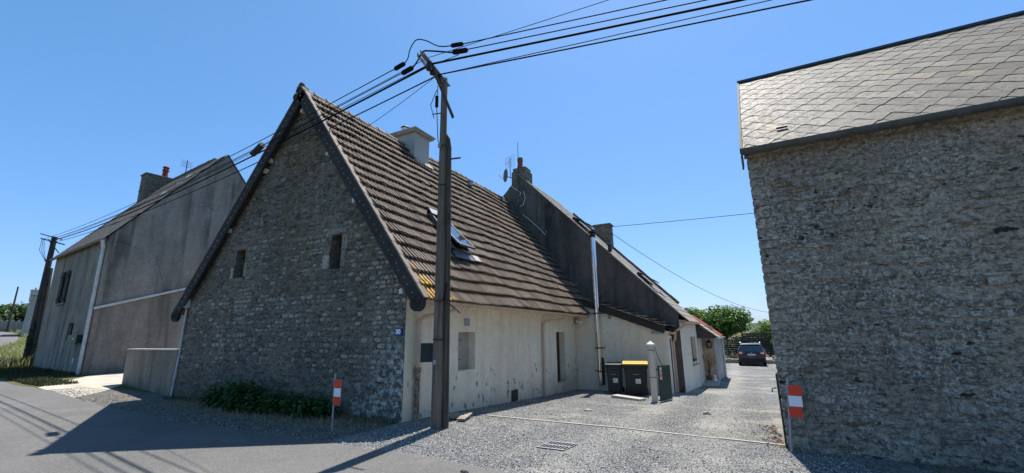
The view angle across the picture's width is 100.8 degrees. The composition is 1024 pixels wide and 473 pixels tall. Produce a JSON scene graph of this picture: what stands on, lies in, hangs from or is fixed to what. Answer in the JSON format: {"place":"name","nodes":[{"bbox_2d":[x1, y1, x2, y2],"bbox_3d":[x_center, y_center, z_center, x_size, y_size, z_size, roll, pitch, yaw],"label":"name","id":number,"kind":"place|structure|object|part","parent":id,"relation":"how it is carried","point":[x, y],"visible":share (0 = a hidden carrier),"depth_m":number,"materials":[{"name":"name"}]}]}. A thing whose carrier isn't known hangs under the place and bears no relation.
{"place":"outdoors","nodes":[
{"label":"outdoors","id":0,"kind":"place"},
{"bbox_2d":[1,329,27,338],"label":"grass","id":1,"kind":"structure","parent":0,"point":[17,331],"depth_m":65.52,"materials":[{"name":"green plant"}]},
{"bbox_2d":[0,331,518,472],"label":"road","id":2,"kind":"structure","parent":0,"point":[42,431],"depth_m":6.50,"materials":[{"name":"grey asphalt"}]},
{"bbox_2d":[0,331,767,424],"bbox_3d":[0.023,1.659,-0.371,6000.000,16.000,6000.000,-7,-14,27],"label":"ground","id":3,"kind":"structure","parent":0,"point":[124,387],"depth_m":16.55,"materials":[{"name":"green plant"}]},
{"bbox_2d":[0,304,13,320],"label":"tree","id":4,"kind":"object","parent":3,"relation":"on","point":[4,313],"visible":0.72,"depth_m":82.21,"materials":[{"name":"green plant"}]},
{"bbox_2d":[0,320,23,330],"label":"concrete fence","id":5,"kind":"object","parent":3,"relation":"on","point":[16,325],"visible":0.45,"depth_m":70.27,"materials":[{"name":"grey concrete"}]},
{"bbox_2d":[6,287,18,331],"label":"wooden post","id":6,"kind":"object","parent":3,"relation":"on","point":[10,318],"visible":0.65,"depth_m":69.21,"materials":[{"name":"wood"}]},
{"bbox_2d":[3,303,27,320],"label":"tree","id":7,"kind":"object","parent":3,"relation":"on","point":[19,312],"visible":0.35,"depth_m":87.29,"materials":[{"name":"green plant"}]},
{"bbox_2d":[0,338,31,367],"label":"roadside weeds","id":8,"kind":"object","parent":3,"relation":"on","point":[11,354],"visible":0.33,"depth_m":26.25,"materials":[{"name":"green plant"}]},
{"bbox_2d":[20,288,38,336],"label":"house","id":9,"kind":"structure","parent":3,"relation":"on","point":[30,311],"depth_m":56.78,"materials":[{"name":"stone"}]},
{"bbox_2d":[0,364,82,386],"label":"verge grass","id":10,"kind":"structure","parent":3,"relation":"on","point":[38,376],"depth_m":18.68,"materials":[{"name":"green plant"}]},
{"bbox_2d":[22,233,64,365],"bbox_3d":[-28.777,3.950,25.750,1.109,8.309,0.669,6,-14,-29],"label":"utility pole","id":11,"kind":"object","parent":3,"relation":"on","point":[32,338],"visible":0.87,"depth_m":25.71,"materials":[{"name":"brown wood"}]},
{"bbox_2d":[44,62,405,238],"bbox_3d":[-15.682,-1.612,17.420,32.636,0.895,0.099,-9,-15,33],"label":"overhead cable","id":12,"kind":"object","parent":11,"relation":"attached to","point":[399,66],"visible":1,"depth_m":10.80,"materials":[{"name":"black rubber"}]},
{"bbox_2d":[405,39,450,62],"bbox_3d":[-1.670,-3.724,8.258,1.129,0.390,0.088,-7,-14,26],"label":"jumper cable","id":13,"kind":"object","parent":12,"relation":"attached to","point":[427,41],"visible":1,"depth_m":8.30,"materials":[{"name":"black rubber"}]},
{"bbox_2d":[451,0,666,47],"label":"overhead cable","id":14,"kind":"object","parent":13,"relation":"attached to","point":[457,44],"visible":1,"depth_m":7.48,"materials":[{"name":"black rubber"}]},
{"bbox_2d":[48,66,413,239],"bbox_3d":[-15.556,-1.543,17.506,32.688,0.895,0.110,-9,-15,33],"label":"overhead cable","id":15,"kind":"object","parent":11,"relation":"attached to","point":[407,70],"visible":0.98,"depth_m":10.38,"materials":[{"name":"black rubber"}]},
{"bbox_2d":[57,0,811,241],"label":"overhead cable","id":16,"kind":"object","parent":11,"relation":"attached to","point":[513,60],"visible":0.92,"depth_m":8.14,"materials":[{"name":"black rubber"}]},
{"bbox_2d":[38,373,122,397],"bbox_3d":[-13.467,5.769,17.245,11.900,0.001,8.500,-7,-14,27],"label":"concrete apron","id":17,"kind":"object","parent":3,"relation":"on","point":[99,382],"visible":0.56,"depth_m":15.34,"materials":[{"name":"beige concrete"}]},
{"bbox_2d":[33,155,245,374],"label":"grey house","id":18,"kind":"structure","parent":3,"relation":"on","point":[116,291],"depth_m":22.17,"materials":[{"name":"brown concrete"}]},
{"bbox_2d":[54,270,70,305],"bbox_3d":[-24.958,2.895,23.624,1.702,1.860,0.447,-7,-14,27],"label":"window","id":19,"kind":"structure","parent":18,"relation":"in","point":[68,274],"depth_m":23.50,"materials":[{"name":"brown wood"}]},
{"bbox_2d":[66,335,82,342],"bbox_3d":[-20.847,4.897,20.223,1.500,0.380,0.312,-9,-15,32],"label":"letter box","id":20,"kind":"object","parent":18,"relation":"attached to","point":[74,338],"visible":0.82,"depth_m":19.87,"materials":[{"name":"white plastic"}]},
{"bbox_2d":[181,160,192,176],"bbox_3d":[-20.968,-4.311,27.232,0.046,1.250,0.600,-8,-15,30],"label":"roof aerial","id":21,"kind":"object","parent":18,"relation":"on","point":[186,166],"visible":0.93,"depth_m":27.25,"materials":[{"name":"metal"}]},
{"bbox_2d":[122,348,178,396],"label":"yard wall","id":22,"kind":"structure","parent":3,"relation":"on","point":[151,370],"depth_m":13.52,"materials":[{"name":"concrete"}]},
{"bbox_2d":[37,387,406,444],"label":"verge","id":23,"kind":"structure","parent":3,"relation":"on","point":[156,396],"depth_m":8.77,"materials":[{"name":"grey gravel"}]},
{"bbox_2d":[198,379,236,408],"bbox_3d":[-6.954,3.851,10.257,1.164,0.719,0.843,-7,-14,27],"label":"nettle clump","id":24,"kind":"object","parent":23,"relation":"on","point":[214,398],"visible":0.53,"depth_m":10.14,"materials":[{"name":"green plant"}]},
{"bbox_2d":[218,378,273,413],"bbox_3d":[-6.085,3.660,9.741,1.365,0.771,0.894,-7,-14,27],"label":"nettle clump","id":25,"kind":"object","parent":23,"relation":"on","point":[241,396],"visible":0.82,"depth_m":9.56,"materials":[{"name":"green plant"}]},
{"bbox_2d":[147,394,391,433],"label":"dry grass","id":26,"kind":"structure","parent":23,"relation":"on","point":[180,402],"depth_m":8.60,"materials":[{"name":"plant"}]},
{"bbox_2d":[250,389,290,415],"bbox_3d":[-5.249,3.686,9.388,1.038,0.562,0.800,-7,-14,27],"label":"nettle clump","id":27,"kind":"object","parent":23,"relation":"on","point":[272,403],"visible":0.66,"depth_m":9.22,"materials":[{"name":"green plant"}]},
{"bbox_2d":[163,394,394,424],"bbox_3d":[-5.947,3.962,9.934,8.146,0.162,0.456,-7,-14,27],"label":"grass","id":28,"kind":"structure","parent":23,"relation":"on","point":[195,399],"depth_m":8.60,"materials":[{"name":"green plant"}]},
{"bbox_2d":[278,389,317,418],"bbox_3d":[-4.531,3.571,9.034,1.180,0.604,0.798,-7,-14,27],"label":"nettle clump","id":29,"kind":"object","parent":23,"relation":"on","point":[297,403],"visible":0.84,"depth_m":8.88,"materials":[{"name":"green plant"}]},
{"bbox_2d":[302,395,339,418],"bbox_3d":[-3.923,3.570,8.816,0.915,0.513,0.630,-7,-14,27],"label":"nettle clump","id":30,"kind":"object","parent":23,"relation":"on","point":[322,407],"visible":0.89,"depth_m":8.67,"materials":[{"name":"green plant"}]},
{"bbox_2d":[331,374,341,430],"bbox_3d":[-3.163,3.035,7.612,0.193,1.080,0.038,-7,-14,27],"label":"roadside marker","id":31,"kind":"object","parent":23,"relation":"on","point":[337,392],"visible":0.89,"depth_m":7.63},
{"bbox_2d":[170,82,590,422],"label":"stone house","id":32,"kind":"structure","parent":3,"relation":"on","point":[316,268],"depth_m":10.95,"materials":[{"name":"stone"}]},
{"bbox_2d":[337,77,434,145],"bbox_3d":[-3.101,-2.728,9.687,3.730,0.780,0.012,-9,-15,32],"label":"drop wire","id":33,"kind":"object","parent":32,"relation":"attached to","point":[387,112],"visible":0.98,"depth_m":9.46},
{"bbox_2d":[556,332,560,381],"bbox_3d":[1.631,4.504,15.839,0.070,1.810,0.820,-7,-14,27],"label":"door","id":34,"kind":"structure","parent":32,"relation":"in","point":[557,333],"depth_m":16.04,"materials":[{"name":"grey metal"}]},
{"bbox_2d":[417,50,460,429],"bbox_3d":[-1.513,0.074,8.037,1.072,7.400,0.835,8,-15,-33],"label":"utility pole","id":35,"kind":"object","parent":3,"relation":"on","point":[440,384],"visible":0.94,"depth_m":8.21,"materials":[{"name":"wood"}]},
{"bbox_2d":[55,54,458,239],"bbox_3d":[-14.985,-1.640,17.401,33.658,0.742,0.055,-9,-15,33],"label":"overhead cable","id":36,"kind":"object","parent":35,"relation":"attached to","point":[291,133],"visible":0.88,"depth_m":10.80,"materials":[{"name":"black rubber"}]},
{"bbox_2d":[55,0,607,237],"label":"overhead cable","id":37,"kind":"object","parent":35,"relation":"attached to","point":[372,87],"visible":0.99,"depth_m":9.22,"materials":[{"name":"black rubber"}]},
{"bbox_2d":[52,0,745,240],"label":"overhead cable","id":38,"kind":"object","parent":35,"relation":"attached to","point":[584,32],"visible":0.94,"depth_m":8.19,"materials":[{"name":"black rubber"}]},
{"bbox_2d":[412,50,451,67],"bbox_3d":[-1.599,-3.561,8.302,1.003,0.201,0.155,-7,-14,27],"label":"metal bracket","id":39,"kind":"object","parent":35,"relation":"attached to","point":[431,51],"visible":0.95,"depth_m":8.25,"materials":[{"name":"grey metal"}]},
{"bbox_2d":[452,0,706,54],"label":"overhead cable","id":40,"kind":"object","parent":39,"relation":"attached to","point":[459,51],"visible":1,"depth_m":7.52,"materials":[{"name":"black rubber"}]},
{"bbox_2d":[455,0,770,70],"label":"overhead cable","id":41,"kind":"object","parent":35,"relation":"attached to","point":[625,32],"visible":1,"depth_m":7.60,"materials":[{"name":"black rubber"}]},
{"bbox_2d":[503,157,726,392],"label":"house","id":42,"kind":"structure","parent":3,"relation":"on","point":[564,240],"depth_m":19.16,"materials":[{"name":"stone"}]},
{"bbox_2d":[499,169,509,181],"bbox_3d":[-0.305,-3.128,21.672,0.663,0.720,0.444,-4,-13,14],"label":"satellite dish","id":43,"kind":"object","parent":42,"relation":"attached to","point":[505,176],"visible":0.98,"depth_m":21.74,"materials":[{"name":"metal"}]},
{"bbox_2d":[505,156,513,177],"bbox_3d":[-0.124,-3.580,21.859,0.476,1.220,0.461,-1,-13,1],"label":"television aerial","id":44,"kind":"object","parent":42,"relation":"attached to","point":[507,166],"visible":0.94,"depth_m":21.86,"materials":[{"name":"metal"}]},
{"bbox_2d":[517,142,519,205],"bbox_3d":[0.335,-3.186,21.311,0.086,3.401,0.051,-7,-14,27],"label":"roof mast","id":45,"kind":"object","parent":42,"relation":"attached to","point":[518,180],"visible":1,"depth_m":21.22,"materials":[{"name":"metal"}]},
{"bbox_2d":[511,186,546,233],"bbox_3d":[0.791,-1.310,20.675,1.875,2.778,0.077,-7,-14,26],"label":"aerial cable","id":46,"kind":"object","parent":42,"relation":"attached to","point":[522,205],"visible":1,"depth_m":20.86,"materials":[{"name":"white plastic"}]},
{"bbox_2d":[572,217,594,230],"bbox_3d":[3.428,-0.609,20.242,0.872,0.620,0.800,-7,-14,27],"label":"roof window","id":47,"kind":"structure","parent":42,"relation":"in","point":[575,219],"depth_m":20.04,"materials":[{"name":"glass"}]},
{"bbox_2d":[636,272,658,285],"bbox_3d":[5.972,1.847,18.577,0.823,0.584,0.800,-7,-14,27],"label":"roof window","id":48,"kind":"structure","parent":42,"relation":"in","point":[638,273],"depth_m":18.31,"materials":[{"name":"glass"}]},
{"bbox_2d":[612,213,752,226],"bbox_3d":[14.445,-1.507,19.433,19.658,0.199,0.028,-6,-14,23],"label":"service wire","id":49,"kind":"object","parent":42,"relation":"attached to","point":[682,220],"visible":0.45,"depth_m":21.80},
{"bbox_2d":[611,233,763,311],"bbox_3d":[16.195,3.854,33.508,0.028,3.675,30.788,-13,-17,43],"label":"service wire","id":50,"kind":"object","parent":42,"relation":"attached to","point":[675,274],"visible":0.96,"depth_m":27.95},
{"bbox_2d":[690,337,699,365],"bbox_3d":[7.828,4.953,18.404,0.324,1.226,1.170,-9,-15,32],"label":"window","id":51,"kind":"structure","parent":42,"relation":"in","point":[696,364],"depth_m":18.78,"materials":[{"name":"grey glass"}]},
{"bbox_2d":[706,338,711,348],"bbox_3d":[9.867,5.336,21.179,0.332,0.513,0.265,7,-15,-32],"label":"wall lantern","id":52,"kind":"object","parent":42,"relation":"attached to","point":[708,343],"depth_m":21.09,"materials":[{"name":"metal"}]},
{"bbox_2d":[576,295,678,393],"bbox_3d":[4.558,4.416,16.841,3.850,4.200,1.100,-7,-14,27],"label":"lean to","id":53,"kind":"object","parent":3,"relation":"on","point":[627,336],"visible":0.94,"depth_m":16.63,"materials":[{"name":"white paint"}]},
{"bbox_2d":[588,230,605,385],"bbox_3d":[3.420,2.791,17.110,0.573,6.160,0.461,-7,-14,27],"label":"flue pipe","id":54,"kind":"object","parent":53,"relation":"attached to","point":[601,364],"visible":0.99,"depth_m":16.95,"materials":[{"name":"silver metal"}]},
{"bbox_2d":[325,363,936,472],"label":"gravel drive","id":55,"kind":"structure","parent":3,"relation":"on","point":[744,380],"depth_m":7.17,"materials":[{"name":"grey gravel"}]},
{"bbox_2d":[420,343,432,424],"bbox_3d":[-1.625,2.870,8.136,0.302,1.590,0.324,2,-13,-11],"label":"letter box","id":56,"kind":"object","parent":55,"relation":"on","point":[426,353],"visible":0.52,"depth_m":8.13,"materials":[{"name":"plastic"}]},
{"bbox_2d":[449,412,462,418],"bbox_3d":[-1.192,3.680,8.694,0.304,0.040,0.463,-8,-15,30],"label":"wooden board","id":57,"kind":"object","parent":55,"relation":"on","point":[454,415],"visible":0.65,"depth_m":8.61,"materials":[{"name":"grey wood"}]},
{"bbox_2d":[456,412,471,420],"bbox_3d":[-0.963,3.662,8.616,0.168,0.035,0.664,-3,-13,8],"label":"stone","id":58,"kind":"object","parent":55,"relation":"on","point":[464,416],"visible":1,"depth_m":8.52,"materials":[{"name":"beige stone"}]},
{"bbox_2d":[536,441,577,450],"bbox_3d":[0.680,3.133,6.341,0.500,0.015,0.420,-7,-14,27],"label":"drain grate","id":59,"kind":"object","parent":55,"relation":"on","point":[557,445],"visible":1,"depth_m":6.32,"materials":[{"name":"grey metal"}]},
{"bbox_2d":[328,389,870,472],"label":"gravel stones","id":60,"kind":"object","parent":55,"relation":"on","point":[563,454],"visible":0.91,"depth_m":6.76,"materials":[{"name":"grey gravel"}]},
{"bbox_2d":[605,362,624,392],"bbox_3d":[3.777,5.170,15.492,0.590,1.074,0.813,-6,-13,21],"label":"wheelie bin","id":61,"kind":"object","parent":55,"relation":"on","point":[615,381],"visible":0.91,"depth_m":15.21,"materials":[{"name":"black plastic"}]},
{"bbox_2d":[611,394,645,400],"bbox_3d":[3.688,5.130,13.445,0.309,0.090,1.142,8,-16,-35],"label":"concrete slab","id":62,"kind":"object","parent":55,"relation":"on","point":[618,396],"depth_m":13.34,"materials":[{"name":"grey concrete"}]},
{"bbox_2d":[485,415,784,445],"bbox_3d":[1.835,3.547,7.824,5.497,0.064,0.136,-8,-14,29],"label":"threshold strip","id":63,"kind":"object","parent":55,"relation":"on","point":[639,430],"visible":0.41,"depth_m":7.60,"materials":[{"name":"concrete"}]},
{"bbox_2d":[622,361,648,394],"bbox_3d":[4.360,4.981,14.873,0.870,1.124,0.873,-4,-13,15],"label":"wheelie bin","id":64,"kind":"object","parent":55,"relation":"on","point":[636,383],"visible":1,"depth_m":14.55,"materials":[{"name":"black plastic"}]},
{"bbox_2d":[646,341,658,401],"bbox_3d":[4.349,4.224,12.963,0.235,1.990,0.205,3,-13,-17],"label":"gate post","id":65,"kind":"object","parent":55,"relation":"on","point":[652,370],"visible":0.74,"depth_m":12.94,"materials":[{"name":"concrete"}]},
{"bbox_2d":[656,365,672,400],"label":"green gate","id":66,"kind":"structure","parent":65,"relation":"attached to","point":[665,384],"depth_m":13.20,"materials":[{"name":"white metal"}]},
{"bbox_2d":[702,379,720,385],"bbox_3d":[9.311,6.992,19.822,0.760,0.345,2.580,-7,-14,27],"label":"doorstep","id":67,"kind":"object","parent":55,"relation":"on","point":[707,382],"visible":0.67,"depth_m":19.65,"materials":[{"name":"concrete"}]},
{"bbox_2d":[706,352,716,379],"bbox_3d":[9.791,6.347,20.810,0.594,1.361,0.434,-7,-14,27],"label":"dry plant","id":68,"kind":"object","parent":67,"relation":"on","point":[709,376],"visible":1,"depth_m":20.78,"materials":[{"name":"orange plant"}]},
{"bbox_2d":[735,342,766,365],"bbox_3d":[19.656,9.563,34.839,2.320,1.809,4.850,-7,-14,27],"label":"parked car","id":69,"kind":"object","parent":55,"relation":"on","point":[750,352],"visible":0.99,"depth_m":32.94,"materials":[{"name":"black paint"}]},
{"bbox_3d":[18.670,8.753,33.105,1.520,0.500,0.270,-7,-14,27],"label":"rear window","id":70,"kind":"part","parent":69,"relation":"part of","materials":[{"name":"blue glass"}]},
{"bbox_2d":[753,425,785,446],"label":"fallen leaves","id":71,"kind":"object","parent":55,"relation":"on","point":[779,439],"visible":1,"depth_m":7.07,"materials":[{"name":"brown plant"}]},
{"bbox_2d":[785,378,803,452],"bbox_3d":[4.057,2.590,6.063,0.256,1.083,0.038,-7,-14,27],"label":"roadside marker","id":72,"kind":"object","parent":55,"relation":"on","point":[794,400],"visible":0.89,"depth_m":6.08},
{"bbox_2d":[724,337,740,355],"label":"wire fence","id":73,"kind":"object","parent":3,"relation":"on","point":[732,346],"visible":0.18,"depth_m":40.01,"materials":[{"name":"black metal"}]},
{"bbox_2d":[725,359,775,363],"bbox_3d":[21.503,10.515,35.041,8.513,0.660,0.428,-7,-14,27],"label":"garden edging","id":74,"kind":"object","parent":3,"relation":"on","point":[736,361],"visible":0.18,"depth_m":35.59,"materials":[{"name":"grey concrete"}]},
{"bbox_2d":[741,331,774,356],"bbox_3d":[23.208,10.168,39.156,3.300,2.800,0.150,-7,-14,27],"label":"slatted fence","id":75,"kind":"object","parent":3,"relation":"on","point":[761,335],"visible":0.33,"depth_m":39.22,"materials":[{"name":"wood"}]},
{"bbox_2d":[737,10,1023,472],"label":"stone barn","id":76,"kind":"structure","parent":3,"relation":"on","point":[886,181],"depth_m":6.04,"materials":[{"name":"stone"}]},
{"bbox_2d":[771,372,787,447],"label":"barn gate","id":77,"kind":"structure","parent":76,"relation":"attached to","point":[779,396],"depth_m":6.46,"materials":[{"name":"metal"}]},
{"bbox_2d":[899,461,1013,472],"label":"barn strip","id":78,"kind":"object","parent":3,"relation":"on","point":[941,469],"visible":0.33,"depth_m":5.22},
{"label":"garden bed","id":79,"kind":"structure","parent":3,"relation":"on","visible":0},
{"bbox_2d":[682,307,707,326],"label":"fig tree","id":80,"kind":"object","parent":79,"relation":"on","point":[695,313],"visible":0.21,"depth_m":45.69,"materials":[{"name":"green plant"}]},
{"bbox_2d":[699,304,754,343],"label":"fig tree","id":81,"kind":"object","parent":79,"relation":"on","point":[725,321],"visible":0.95,"depth_m":42.63,"materials":[{"name":"green plant"}]},
{"bbox_2d":[723,336,753,356],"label":"garden hedge","id":82,"kind":"object","parent":79,"relation":"on","point":[734,340],"visible":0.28,"depth_m":41.02,"materials":[{"name":"green plant"}]},
{"bbox_2d":[730,335,773,350],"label":"garden hedge","id":83,"kind":"object","parent":79,"relation":"on","point":[747,339],"visible":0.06,"depth_m":41.92,"materials":[{"name":"green plant"}]},
{"bbox_2d":[750,319,772,350],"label":"bright bush","id":84,"kind":"object","parent":79,"relation":"on","point":[765,327],"visible":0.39,"depth_m":40.23,"materials":[{"name":"green plant"}]},
{"bbox_2d":[0,0,1023,323],"label":"sky","id":85,"kind":"structure","parent":0,"point":[96,96],"materials":[{"name":"blue"}]},
{"bbox_2d":[739,323,760,331],"bbox_3d":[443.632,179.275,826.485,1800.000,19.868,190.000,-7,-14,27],"label":"hills","id":86,"kind":"structure","parent":0,"point":[753,326],"depth_m":759.87,"materials":[{"name":"green plant"}]}
]}

